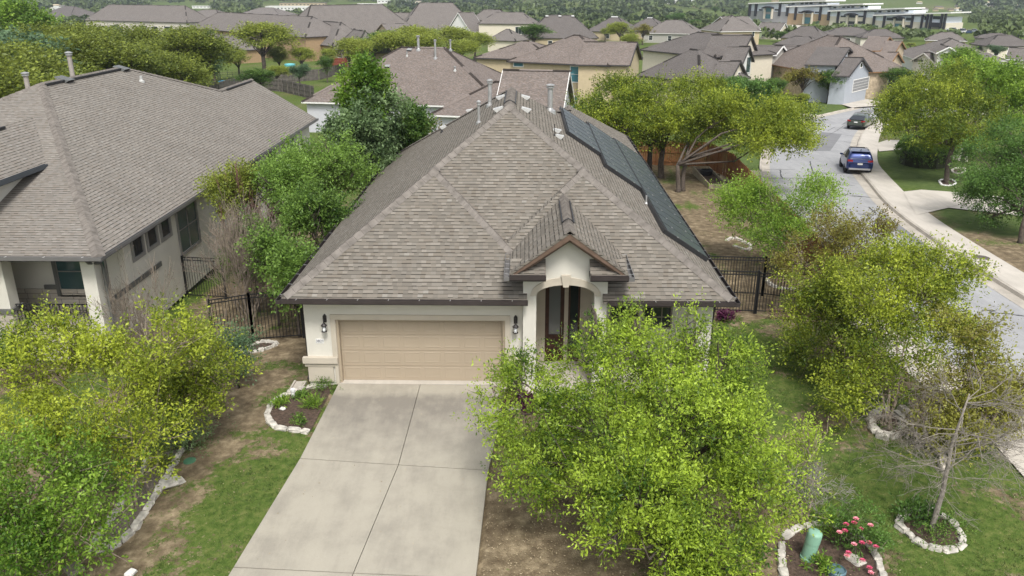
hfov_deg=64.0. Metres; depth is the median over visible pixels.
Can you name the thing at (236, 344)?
shrub
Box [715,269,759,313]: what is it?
iron gate
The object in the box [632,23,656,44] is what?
plum tree
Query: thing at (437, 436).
driveway
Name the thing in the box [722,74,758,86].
live oak
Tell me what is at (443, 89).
brick toned house
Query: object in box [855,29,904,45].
hipped house
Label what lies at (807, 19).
window
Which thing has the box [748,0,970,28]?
office building
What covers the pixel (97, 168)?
stucco house
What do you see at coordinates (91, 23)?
oak tree
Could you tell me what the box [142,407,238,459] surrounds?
shrub
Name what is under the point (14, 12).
elm tree
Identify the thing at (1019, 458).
pavement
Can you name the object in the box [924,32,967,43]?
hipped house
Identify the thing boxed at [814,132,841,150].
road patch
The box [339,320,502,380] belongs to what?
garage door
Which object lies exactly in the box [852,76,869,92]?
garage door
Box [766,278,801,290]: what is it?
stone ring
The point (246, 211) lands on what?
bare shrub
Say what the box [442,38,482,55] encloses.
oak tree
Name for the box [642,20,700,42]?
hipped house
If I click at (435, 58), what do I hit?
roof pipe
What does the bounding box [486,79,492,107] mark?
roof pipe
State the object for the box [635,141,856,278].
wooden fence
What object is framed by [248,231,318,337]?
privet tree
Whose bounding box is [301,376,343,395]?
garden plant
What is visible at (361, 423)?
driveway
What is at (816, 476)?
bare shrub
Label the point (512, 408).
path
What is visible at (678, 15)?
live oak
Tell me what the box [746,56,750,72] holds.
window
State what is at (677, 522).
live oak
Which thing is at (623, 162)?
solar array
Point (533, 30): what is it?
street tree
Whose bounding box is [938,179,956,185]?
stone ring
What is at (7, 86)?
oak tree
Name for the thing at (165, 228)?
window
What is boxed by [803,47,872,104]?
gabled house
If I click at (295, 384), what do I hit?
splash block
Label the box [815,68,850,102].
street tree
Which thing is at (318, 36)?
ochre house
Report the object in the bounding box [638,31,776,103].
gabled house
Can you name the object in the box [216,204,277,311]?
privet tree
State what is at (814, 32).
hipped house
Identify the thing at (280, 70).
oak tree
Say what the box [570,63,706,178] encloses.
live oak
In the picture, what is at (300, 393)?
garden plant
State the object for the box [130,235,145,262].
window
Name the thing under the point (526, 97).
roof vent
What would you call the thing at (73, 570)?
rock
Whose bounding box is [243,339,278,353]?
stone ring
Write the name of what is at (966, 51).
elm tree
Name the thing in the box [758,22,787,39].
hipped house
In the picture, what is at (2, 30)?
oak tree
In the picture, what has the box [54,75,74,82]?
roof vent
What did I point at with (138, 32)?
oak tree
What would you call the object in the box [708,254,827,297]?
iron fence
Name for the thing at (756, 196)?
desert willow
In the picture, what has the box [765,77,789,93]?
street tree
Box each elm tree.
[0,0,64,33]
[934,44,985,64]
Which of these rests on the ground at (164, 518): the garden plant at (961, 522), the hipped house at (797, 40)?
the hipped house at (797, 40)
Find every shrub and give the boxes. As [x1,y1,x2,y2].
[0,318,40,387]
[82,245,232,364]
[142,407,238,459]
[173,205,282,330]
[188,312,266,388]
[204,188,300,308]
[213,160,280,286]
[772,451,855,524]
[858,378,956,455]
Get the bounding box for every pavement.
[847,304,1023,475]
[859,113,1023,293]
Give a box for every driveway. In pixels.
[229,568,352,575]
[234,459,397,573]
[300,384,419,465]
[353,574,395,575]
[354,465,487,575]
[399,384,505,470]
[720,169,759,182]
[842,99,878,107]
[876,140,967,161]
[904,190,1019,215]
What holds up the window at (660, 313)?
in the stucco house at (453, 248)
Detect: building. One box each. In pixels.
[192,6,210,7]
[265,6,308,10]
[279,2,326,5]
[377,0,405,2]
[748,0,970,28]
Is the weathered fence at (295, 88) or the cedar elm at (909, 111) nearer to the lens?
the cedar elm at (909, 111)
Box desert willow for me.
[703,164,861,273]
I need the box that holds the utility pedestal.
[799,528,822,562]
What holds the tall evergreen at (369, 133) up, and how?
on the ground at (164, 518)
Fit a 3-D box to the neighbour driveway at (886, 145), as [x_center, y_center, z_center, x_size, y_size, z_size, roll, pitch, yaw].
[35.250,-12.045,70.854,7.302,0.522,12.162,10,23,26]
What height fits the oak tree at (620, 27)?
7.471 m
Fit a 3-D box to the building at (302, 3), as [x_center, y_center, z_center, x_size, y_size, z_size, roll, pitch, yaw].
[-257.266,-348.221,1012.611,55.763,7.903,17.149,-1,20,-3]
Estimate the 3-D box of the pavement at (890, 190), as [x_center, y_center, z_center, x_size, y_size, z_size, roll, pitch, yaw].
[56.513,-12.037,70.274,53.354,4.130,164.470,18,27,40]
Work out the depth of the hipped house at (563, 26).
230.91 m
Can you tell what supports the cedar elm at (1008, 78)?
on the ground at (164, 518)
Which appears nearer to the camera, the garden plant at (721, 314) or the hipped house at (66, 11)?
the garden plant at (721, 314)
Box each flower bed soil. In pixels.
[101,449,177,543]
[249,343,272,349]
[271,385,332,429]
[783,526,878,575]
[877,415,898,430]
[904,512,958,549]
[941,179,953,184]
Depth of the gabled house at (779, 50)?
121.24 m
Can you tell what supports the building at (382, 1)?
on the ground at (164, 518)
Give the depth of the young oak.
16.62 m
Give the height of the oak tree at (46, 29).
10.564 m
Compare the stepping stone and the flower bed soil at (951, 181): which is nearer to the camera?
the stepping stone
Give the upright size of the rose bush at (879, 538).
1.433 m
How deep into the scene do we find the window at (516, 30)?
263.02 m
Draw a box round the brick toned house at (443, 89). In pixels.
[301,46,575,133]
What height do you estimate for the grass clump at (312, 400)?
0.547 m
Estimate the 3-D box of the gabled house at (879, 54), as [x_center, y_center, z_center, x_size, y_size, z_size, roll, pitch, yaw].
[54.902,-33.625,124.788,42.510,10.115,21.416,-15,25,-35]
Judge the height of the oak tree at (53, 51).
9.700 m
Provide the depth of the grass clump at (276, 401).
22.85 m
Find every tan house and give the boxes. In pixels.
[473,34,642,108]
[700,15,761,44]
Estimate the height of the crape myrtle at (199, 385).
4.049 m
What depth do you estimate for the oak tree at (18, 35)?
91.09 m
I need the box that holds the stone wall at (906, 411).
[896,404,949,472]
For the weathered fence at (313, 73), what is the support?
on the ground at (164, 518)
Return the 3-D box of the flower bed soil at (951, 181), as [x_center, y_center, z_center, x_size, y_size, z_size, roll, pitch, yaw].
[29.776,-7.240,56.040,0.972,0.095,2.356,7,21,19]
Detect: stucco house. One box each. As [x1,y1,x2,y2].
[0,67,318,359]
[275,87,740,391]
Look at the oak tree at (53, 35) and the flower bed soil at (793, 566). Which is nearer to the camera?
the flower bed soil at (793, 566)
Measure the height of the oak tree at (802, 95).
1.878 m
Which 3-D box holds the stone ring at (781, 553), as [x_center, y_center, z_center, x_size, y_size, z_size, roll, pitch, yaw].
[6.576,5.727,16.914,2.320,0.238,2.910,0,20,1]
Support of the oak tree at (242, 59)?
on the ground at (164, 518)
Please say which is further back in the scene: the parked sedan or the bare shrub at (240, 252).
the parked sedan
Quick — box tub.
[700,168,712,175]
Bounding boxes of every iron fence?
[180,255,226,299]
[206,291,304,345]
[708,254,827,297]
[755,271,819,313]
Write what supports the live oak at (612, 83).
on the ground at (164, 518)
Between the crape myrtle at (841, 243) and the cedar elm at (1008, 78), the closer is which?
the crape myrtle at (841, 243)
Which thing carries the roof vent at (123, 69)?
on the stucco house at (97, 168)
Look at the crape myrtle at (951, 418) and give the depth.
20.79 m
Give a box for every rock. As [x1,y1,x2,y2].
[62,562,84,575]
[124,568,136,575]
[844,553,866,566]
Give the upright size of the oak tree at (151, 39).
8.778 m
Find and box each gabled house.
[394,2,479,32]
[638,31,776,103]
[756,45,799,78]
[772,35,908,98]
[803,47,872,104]
[901,38,1006,84]
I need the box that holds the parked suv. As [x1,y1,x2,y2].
[839,146,872,172]
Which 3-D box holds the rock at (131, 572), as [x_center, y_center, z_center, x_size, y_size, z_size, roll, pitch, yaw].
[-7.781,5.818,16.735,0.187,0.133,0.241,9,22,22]
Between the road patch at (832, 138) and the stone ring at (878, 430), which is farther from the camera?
the road patch at (832, 138)
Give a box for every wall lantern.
[321,314,326,332]
[512,315,518,333]
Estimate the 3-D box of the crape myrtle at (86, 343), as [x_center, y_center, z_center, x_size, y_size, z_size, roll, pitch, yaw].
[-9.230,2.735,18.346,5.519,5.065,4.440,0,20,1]
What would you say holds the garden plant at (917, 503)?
on the flower bed soil at (925, 533)
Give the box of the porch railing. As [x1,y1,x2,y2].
[15,303,89,330]
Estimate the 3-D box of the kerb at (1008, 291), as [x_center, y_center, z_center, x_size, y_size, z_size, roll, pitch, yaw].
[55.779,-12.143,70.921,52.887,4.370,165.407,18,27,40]
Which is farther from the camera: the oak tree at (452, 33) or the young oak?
the oak tree at (452, 33)
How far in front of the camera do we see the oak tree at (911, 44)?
226.36 m
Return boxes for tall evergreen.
[316,81,415,187]
[329,47,402,147]
[383,92,439,155]
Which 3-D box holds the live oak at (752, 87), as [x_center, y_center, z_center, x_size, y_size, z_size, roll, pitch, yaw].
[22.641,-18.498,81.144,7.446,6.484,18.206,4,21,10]
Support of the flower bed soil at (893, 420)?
on the ground at (164, 518)
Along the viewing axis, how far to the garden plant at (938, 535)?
17.51 m
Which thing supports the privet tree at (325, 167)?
on the ground at (164, 518)
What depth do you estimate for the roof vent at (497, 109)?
29.12 m
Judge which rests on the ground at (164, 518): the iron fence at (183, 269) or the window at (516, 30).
the iron fence at (183, 269)
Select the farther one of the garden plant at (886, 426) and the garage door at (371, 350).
the garage door at (371, 350)
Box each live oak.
[353,29,392,60]
[451,287,810,575]
[564,67,658,169]
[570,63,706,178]
[665,13,685,19]
[668,60,828,192]
[716,74,782,120]
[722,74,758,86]
[943,111,1023,243]
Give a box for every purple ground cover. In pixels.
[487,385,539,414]
[518,395,544,412]
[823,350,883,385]
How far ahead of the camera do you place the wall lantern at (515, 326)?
23.27 m
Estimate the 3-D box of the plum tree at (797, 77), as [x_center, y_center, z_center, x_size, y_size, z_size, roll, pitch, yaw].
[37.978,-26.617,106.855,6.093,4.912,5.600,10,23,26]
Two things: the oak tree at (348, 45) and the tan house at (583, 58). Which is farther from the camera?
the oak tree at (348, 45)
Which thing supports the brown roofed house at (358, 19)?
on the ground at (164, 518)
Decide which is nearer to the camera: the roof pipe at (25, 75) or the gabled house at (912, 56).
the roof pipe at (25, 75)
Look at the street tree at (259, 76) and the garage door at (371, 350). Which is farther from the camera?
the street tree at (259, 76)
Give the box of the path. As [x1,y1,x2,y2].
[509,385,591,409]
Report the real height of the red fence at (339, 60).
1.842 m
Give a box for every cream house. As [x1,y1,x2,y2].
[84,4,207,34]
[476,9,537,50]
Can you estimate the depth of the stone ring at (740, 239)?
39.92 m
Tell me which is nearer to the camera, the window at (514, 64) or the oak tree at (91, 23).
the window at (514, 64)
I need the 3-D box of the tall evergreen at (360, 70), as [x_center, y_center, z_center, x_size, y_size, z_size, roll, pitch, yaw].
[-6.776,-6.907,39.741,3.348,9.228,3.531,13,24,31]
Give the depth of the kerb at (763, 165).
61.40 m
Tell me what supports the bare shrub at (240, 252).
on the ground at (164, 518)
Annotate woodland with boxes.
[22,0,1023,20]
[48,13,1023,39]
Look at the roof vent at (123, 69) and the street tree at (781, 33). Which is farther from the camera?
the street tree at (781, 33)
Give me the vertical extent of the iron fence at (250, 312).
2.430 m
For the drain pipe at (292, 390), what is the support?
on the flower bed soil at (282, 417)
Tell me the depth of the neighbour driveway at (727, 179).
57.23 m
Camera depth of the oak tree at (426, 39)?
155.79 m
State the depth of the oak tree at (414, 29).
171.38 m
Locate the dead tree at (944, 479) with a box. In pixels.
[837,355,1023,531]
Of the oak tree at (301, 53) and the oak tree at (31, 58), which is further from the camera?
the oak tree at (301, 53)
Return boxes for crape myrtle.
[0,292,225,509]
[0,411,153,575]
[104,288,262,449]
[760,198,905,301]
[765,244,902,383]
[802,214,1002,431]
[899,295,1023,474]
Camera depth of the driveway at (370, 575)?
16.63 m
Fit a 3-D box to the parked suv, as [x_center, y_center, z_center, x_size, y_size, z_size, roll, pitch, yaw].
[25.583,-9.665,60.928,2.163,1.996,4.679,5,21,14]
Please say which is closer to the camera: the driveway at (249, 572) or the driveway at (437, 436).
the driveway at (249, 572)
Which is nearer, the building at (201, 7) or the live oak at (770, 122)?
the live oak at (770, 122)
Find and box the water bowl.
[827,563,846,575]
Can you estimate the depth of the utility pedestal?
16.88 m
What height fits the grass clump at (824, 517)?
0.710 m
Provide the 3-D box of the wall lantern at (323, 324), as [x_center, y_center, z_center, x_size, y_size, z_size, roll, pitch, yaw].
[-5.359,1.007,23.378,0.180,0.490,0.250,0,20,1]
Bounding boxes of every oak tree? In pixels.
[0,20,81,37]
[0,24,79,62]
[0,27,21,39]
[0,31,57,41]
[0,40,84,90]
[0,51,68,97]
[2,37,98,76]
[11,29,131,72]
[24,30,70,39]
[48,18,120,38]
[49,24,150,69]
[85,40,178,75]
[98,21,168,46]
[124,35,205,58]
[137,23,245,77]
[152,48,227,86]
[161,24,206,52]
[201,53,224,86]
[213,39,244,81]
[222,21,304,71]
[225,48,254,75]
[265,46,290,65]
[265,65,291,78]
[286,62,311,82]
[287,47,317,63]
[319,48,337,58]
[320,35,375,67]
[365,29,416,51]
[391,23,439,37]
[401,31,449,46]
[436,25,479,46]
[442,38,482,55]
[469,31,496,60]
[600,28,611,38]
[605,21,636,37]
[619,33,647,42]
[792,92,810,105]
[905,43,915,47]
[986,44,1007,55]
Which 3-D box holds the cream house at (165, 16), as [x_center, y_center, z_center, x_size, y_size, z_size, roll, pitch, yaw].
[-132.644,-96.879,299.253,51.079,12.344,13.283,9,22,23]
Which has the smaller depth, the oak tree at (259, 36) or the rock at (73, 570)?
the rock at (73, 570)
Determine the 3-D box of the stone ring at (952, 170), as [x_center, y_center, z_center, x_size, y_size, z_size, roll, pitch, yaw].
[32.970,-8.678,60.554,1.066,0.258,2.682,14,25,33]
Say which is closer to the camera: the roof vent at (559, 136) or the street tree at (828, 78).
the roof vent at (559, 136)
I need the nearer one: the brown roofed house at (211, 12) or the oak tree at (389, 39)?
the oak tree at (389, 39)
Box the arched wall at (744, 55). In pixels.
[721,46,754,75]
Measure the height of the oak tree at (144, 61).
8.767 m
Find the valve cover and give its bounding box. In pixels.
[183,457,195,464]
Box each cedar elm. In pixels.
[861,56,1018,182]
[926,49,1023,159]
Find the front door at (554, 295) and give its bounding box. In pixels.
[544,285,564,360]
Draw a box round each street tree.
[231,67,277,87]
[314,55,334,82]
[517,23,556,41]
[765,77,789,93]
[773,31,787,38]
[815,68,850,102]
[879,66,916,86]
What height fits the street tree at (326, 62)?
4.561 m
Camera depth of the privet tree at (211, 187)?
32.53 m
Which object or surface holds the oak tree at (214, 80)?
on the ground at (164, 518)
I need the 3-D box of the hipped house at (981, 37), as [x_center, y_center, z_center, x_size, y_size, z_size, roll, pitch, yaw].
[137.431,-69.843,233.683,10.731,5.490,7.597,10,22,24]
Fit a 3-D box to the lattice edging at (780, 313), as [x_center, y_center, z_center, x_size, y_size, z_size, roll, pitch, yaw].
[10.620,0.950,29.757,2.812,0.380,0.073,1,20,2]
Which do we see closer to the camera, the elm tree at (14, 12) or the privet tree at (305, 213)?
the privet tree at (305, 213)
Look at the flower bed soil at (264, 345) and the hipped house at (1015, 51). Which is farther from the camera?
the hipped house at (1015, 51)
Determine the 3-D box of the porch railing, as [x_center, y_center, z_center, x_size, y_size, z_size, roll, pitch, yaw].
[-15.139,0.989,27.254,2.559,0.985,0.040,0,20,1]
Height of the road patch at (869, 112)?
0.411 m
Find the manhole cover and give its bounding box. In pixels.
[976,255,989,259]
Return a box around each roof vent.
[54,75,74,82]
[113,65,130,71]
[493,106,503,112]
[521,94,529,99]
[521,106,530,112]
[555,134,563,138]
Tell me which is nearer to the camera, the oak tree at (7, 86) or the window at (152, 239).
the window at (152, 239)
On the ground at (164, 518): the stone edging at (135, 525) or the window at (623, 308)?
the stone edging at (135, 525)
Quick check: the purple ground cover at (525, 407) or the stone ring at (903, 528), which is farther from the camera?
the purple ground cover at (525, 407)
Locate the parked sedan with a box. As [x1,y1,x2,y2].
[847,113,873,129]
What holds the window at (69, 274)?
in the stucco house at (97, 168)
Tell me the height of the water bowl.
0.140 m
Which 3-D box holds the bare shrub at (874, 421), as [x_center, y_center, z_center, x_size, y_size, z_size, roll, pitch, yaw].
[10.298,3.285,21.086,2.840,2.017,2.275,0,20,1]
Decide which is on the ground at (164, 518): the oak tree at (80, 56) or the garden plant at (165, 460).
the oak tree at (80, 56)
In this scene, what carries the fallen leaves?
on the ground at (164, 518)
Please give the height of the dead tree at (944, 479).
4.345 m
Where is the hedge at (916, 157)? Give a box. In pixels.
[893,132,960,170]
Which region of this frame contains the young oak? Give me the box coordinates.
[736,410,844,546]
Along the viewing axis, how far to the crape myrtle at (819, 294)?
24.94 m
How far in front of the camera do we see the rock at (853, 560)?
17.02 m
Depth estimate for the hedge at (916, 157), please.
61.43 m
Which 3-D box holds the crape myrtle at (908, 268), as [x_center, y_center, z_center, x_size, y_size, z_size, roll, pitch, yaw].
[10.715,1.018,21.919,4.534,5.311,6.346,12,23,29]
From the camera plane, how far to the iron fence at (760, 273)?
30.07 m
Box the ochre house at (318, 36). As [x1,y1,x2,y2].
[193,12,352,63]
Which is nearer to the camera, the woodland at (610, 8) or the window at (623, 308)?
the window at (623, 308)
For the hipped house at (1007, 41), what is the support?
on the ground at (164, 518)
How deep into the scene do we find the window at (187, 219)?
33.80 m
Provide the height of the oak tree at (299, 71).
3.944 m
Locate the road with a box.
[770,106,1023,392]
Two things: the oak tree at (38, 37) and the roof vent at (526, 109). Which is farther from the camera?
the oak tree at (38, 37)
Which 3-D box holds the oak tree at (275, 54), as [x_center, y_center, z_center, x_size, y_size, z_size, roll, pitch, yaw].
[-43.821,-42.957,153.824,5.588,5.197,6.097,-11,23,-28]
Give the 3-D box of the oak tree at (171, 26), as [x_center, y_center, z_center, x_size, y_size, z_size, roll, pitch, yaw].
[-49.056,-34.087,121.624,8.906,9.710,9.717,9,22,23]
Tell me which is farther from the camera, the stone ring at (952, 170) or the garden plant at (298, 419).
the stone ring at (952, 170)
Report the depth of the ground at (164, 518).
20.59 m
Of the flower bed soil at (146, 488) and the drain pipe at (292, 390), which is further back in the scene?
the drain pipe at (292, 390)
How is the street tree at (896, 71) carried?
on the ground at (164, 518)
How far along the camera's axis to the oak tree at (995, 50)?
189.07 m
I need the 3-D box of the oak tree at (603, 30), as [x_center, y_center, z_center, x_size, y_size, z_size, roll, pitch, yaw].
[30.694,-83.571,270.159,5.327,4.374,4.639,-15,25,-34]
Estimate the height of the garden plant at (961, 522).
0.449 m
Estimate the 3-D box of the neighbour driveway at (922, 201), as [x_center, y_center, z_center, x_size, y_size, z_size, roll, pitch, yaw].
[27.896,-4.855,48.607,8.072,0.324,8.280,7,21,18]
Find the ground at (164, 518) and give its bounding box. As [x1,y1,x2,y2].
[0,0,1023,575]
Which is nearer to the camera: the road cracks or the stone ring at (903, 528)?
the stone ring at (903, 528)
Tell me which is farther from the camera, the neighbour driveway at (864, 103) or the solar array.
the neighbour driveway at (864, 103)
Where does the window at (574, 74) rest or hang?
in the tan house at (583, 58)
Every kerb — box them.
[759,107,1023,422]
[850,125,1023,308]
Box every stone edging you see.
[84,446,184,552]
[264,384,327,434]
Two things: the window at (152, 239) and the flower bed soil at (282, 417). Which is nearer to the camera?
the flower bed soil at (282, 417)
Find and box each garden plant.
[141,452,179,476]
[289,411,306,426]
[291,387,309,400]
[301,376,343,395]
[715,308,740,322]
[799,547,840,575]
[873,418,907,435]
[887,489,956,532]
[910,517,967,551]
[927,505,984,544]
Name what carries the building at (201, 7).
on the ground at (164, 518)
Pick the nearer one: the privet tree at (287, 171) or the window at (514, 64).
the privet tree at (287, 171)
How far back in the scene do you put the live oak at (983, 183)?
42.39 m
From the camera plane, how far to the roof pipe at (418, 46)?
82.87 m
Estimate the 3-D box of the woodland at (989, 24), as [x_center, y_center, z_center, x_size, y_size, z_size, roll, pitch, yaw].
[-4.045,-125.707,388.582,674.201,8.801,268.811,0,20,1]
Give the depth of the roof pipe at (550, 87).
34.39 m
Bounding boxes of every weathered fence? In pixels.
[203,63,344,88]
[258,79,313,97]
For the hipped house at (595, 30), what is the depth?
274.28 m
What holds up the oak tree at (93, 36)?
on the ground at (164, 518)
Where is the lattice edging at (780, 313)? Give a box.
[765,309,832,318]
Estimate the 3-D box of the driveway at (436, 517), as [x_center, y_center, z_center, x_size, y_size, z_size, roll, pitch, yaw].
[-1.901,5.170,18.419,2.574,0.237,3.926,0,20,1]
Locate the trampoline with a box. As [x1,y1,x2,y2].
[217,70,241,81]
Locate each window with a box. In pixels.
[55,262,84,296]
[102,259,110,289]
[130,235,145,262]
[145,226,159,251]
[159,217,172,242]
[175,200,201,255]
[513,63,523,66]
[515,27,526,33]
[570,66,578,82]
[609,306,638,327]
[642,307,672,328]
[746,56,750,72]
[804,17,810,23]
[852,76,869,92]
[913,59,923,62]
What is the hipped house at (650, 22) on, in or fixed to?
on the ground at (164, 518)
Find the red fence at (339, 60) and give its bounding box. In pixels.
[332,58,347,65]
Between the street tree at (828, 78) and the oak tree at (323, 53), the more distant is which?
the oak tree at (323, 53)
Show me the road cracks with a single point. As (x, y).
(857, 196)
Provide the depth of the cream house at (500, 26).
263.51 m
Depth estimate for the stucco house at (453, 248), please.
24.07 m
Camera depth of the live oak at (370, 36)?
163.67 m
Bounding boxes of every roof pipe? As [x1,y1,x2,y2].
[20,72,29,88]
[64,51,74,75]
[416,35,420,50]
[433,39,436,59]
[476,100,480,124]
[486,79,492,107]
[546,84,555,114]
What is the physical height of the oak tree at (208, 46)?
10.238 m
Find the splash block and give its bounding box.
[289,380,306,390]
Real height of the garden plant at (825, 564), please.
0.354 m
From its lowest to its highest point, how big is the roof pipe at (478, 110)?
0.980 m
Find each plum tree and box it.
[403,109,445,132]
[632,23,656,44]
[779,65,825,92]
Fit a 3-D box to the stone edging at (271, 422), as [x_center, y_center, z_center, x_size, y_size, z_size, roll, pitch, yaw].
[-6.091,3.344,22.822,1.533,0.232,2.632,0,20,1]
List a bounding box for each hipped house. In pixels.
[49,6,94,20]
[522,15,598,44]
[590,17,640,40]
[633,18,660,38]
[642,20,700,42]
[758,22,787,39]
[772,36,815,44]
[780,26,827,40]
[823,27,867,42]
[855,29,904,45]
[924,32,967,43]
[969,35,1023,58]
[974,33,1006,41]
[1006,47,1023,69]
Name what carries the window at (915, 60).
in the gabled house at (912, 56)
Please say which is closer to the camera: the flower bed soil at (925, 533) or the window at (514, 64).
the flower bed soil at (925, 533)
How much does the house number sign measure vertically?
0.145 m
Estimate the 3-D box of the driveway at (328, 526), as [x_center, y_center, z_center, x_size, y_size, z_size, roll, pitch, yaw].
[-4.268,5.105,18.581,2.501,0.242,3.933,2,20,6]
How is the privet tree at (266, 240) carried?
on the ground at (164, 518)
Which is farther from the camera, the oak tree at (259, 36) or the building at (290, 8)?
the building at (290, 8)
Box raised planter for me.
[692,166,727,188]
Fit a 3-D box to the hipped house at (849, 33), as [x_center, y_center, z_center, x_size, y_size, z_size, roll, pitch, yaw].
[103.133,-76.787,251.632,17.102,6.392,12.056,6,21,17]
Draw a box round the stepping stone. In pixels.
[159,476,185,488]
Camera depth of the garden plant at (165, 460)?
20.35 m
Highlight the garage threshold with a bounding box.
[340,380,504,385]
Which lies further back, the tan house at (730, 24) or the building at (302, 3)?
the building at (302, 3)
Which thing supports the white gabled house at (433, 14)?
on the ground at (164, 518)
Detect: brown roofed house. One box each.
[197,7,298,16]
[299,4,410,63]
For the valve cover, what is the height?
0.060 m
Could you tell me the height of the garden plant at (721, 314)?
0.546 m
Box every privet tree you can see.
[193,154,270,283]
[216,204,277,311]
[232,217,306,325]
[243,139,322,239]
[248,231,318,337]
[268,121,383,197]
[272,174,365,250]
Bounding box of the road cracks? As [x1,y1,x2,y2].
[765,124,1022,315]
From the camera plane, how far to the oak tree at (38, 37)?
72.08 m
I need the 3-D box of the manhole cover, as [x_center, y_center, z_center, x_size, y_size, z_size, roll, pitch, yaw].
[21.735,-1.403,37.964,0.720,0.028,0.720,0,20,1]
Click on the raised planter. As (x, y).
(696, 173)
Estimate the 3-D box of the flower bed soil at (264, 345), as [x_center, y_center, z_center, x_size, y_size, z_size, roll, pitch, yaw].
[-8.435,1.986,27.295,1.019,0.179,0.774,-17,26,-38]
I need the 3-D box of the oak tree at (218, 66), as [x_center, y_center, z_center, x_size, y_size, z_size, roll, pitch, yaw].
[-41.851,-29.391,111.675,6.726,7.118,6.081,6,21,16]
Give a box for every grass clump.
[260,391,289,408]
[297,391,325,410]
[806,500,848,539]
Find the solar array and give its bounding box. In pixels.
[559,106,708,260]
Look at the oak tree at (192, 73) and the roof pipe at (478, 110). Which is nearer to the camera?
the roof pipe at (478, 110)
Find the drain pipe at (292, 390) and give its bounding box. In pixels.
[290,388,294,396]
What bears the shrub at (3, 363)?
on the ground at (164, 518)
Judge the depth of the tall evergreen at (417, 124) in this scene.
40.74 m
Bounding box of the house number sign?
[316,339,323,342]
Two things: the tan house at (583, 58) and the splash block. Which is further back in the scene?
the tan house at (583, 58)
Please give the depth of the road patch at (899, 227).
42.29 m
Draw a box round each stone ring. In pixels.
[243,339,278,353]
[725,236,752,250]
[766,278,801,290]
[777,520,887,575]
[865,407,908,440]
[894,506,967,553]
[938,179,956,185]
[950,167,965,173]
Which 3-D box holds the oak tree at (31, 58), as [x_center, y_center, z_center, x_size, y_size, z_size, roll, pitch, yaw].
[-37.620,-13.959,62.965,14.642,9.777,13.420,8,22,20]
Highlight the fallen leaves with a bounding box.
[27,307,1018,575]
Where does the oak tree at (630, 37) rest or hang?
on the ground at (164, 518)
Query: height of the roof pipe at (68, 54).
1.740 m
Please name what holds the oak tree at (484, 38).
on the ground at (164, 518)
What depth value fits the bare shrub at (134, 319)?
24.30 m
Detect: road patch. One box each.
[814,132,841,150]
[842,110,872,124]
[895,221,936,258]
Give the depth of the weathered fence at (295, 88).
116.86 m
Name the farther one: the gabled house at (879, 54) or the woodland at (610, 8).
the woodland at (610, 8)
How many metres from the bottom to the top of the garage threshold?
0.145 m
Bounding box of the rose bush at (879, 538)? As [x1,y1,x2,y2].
[811,486,901,573]
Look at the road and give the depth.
50.80 m

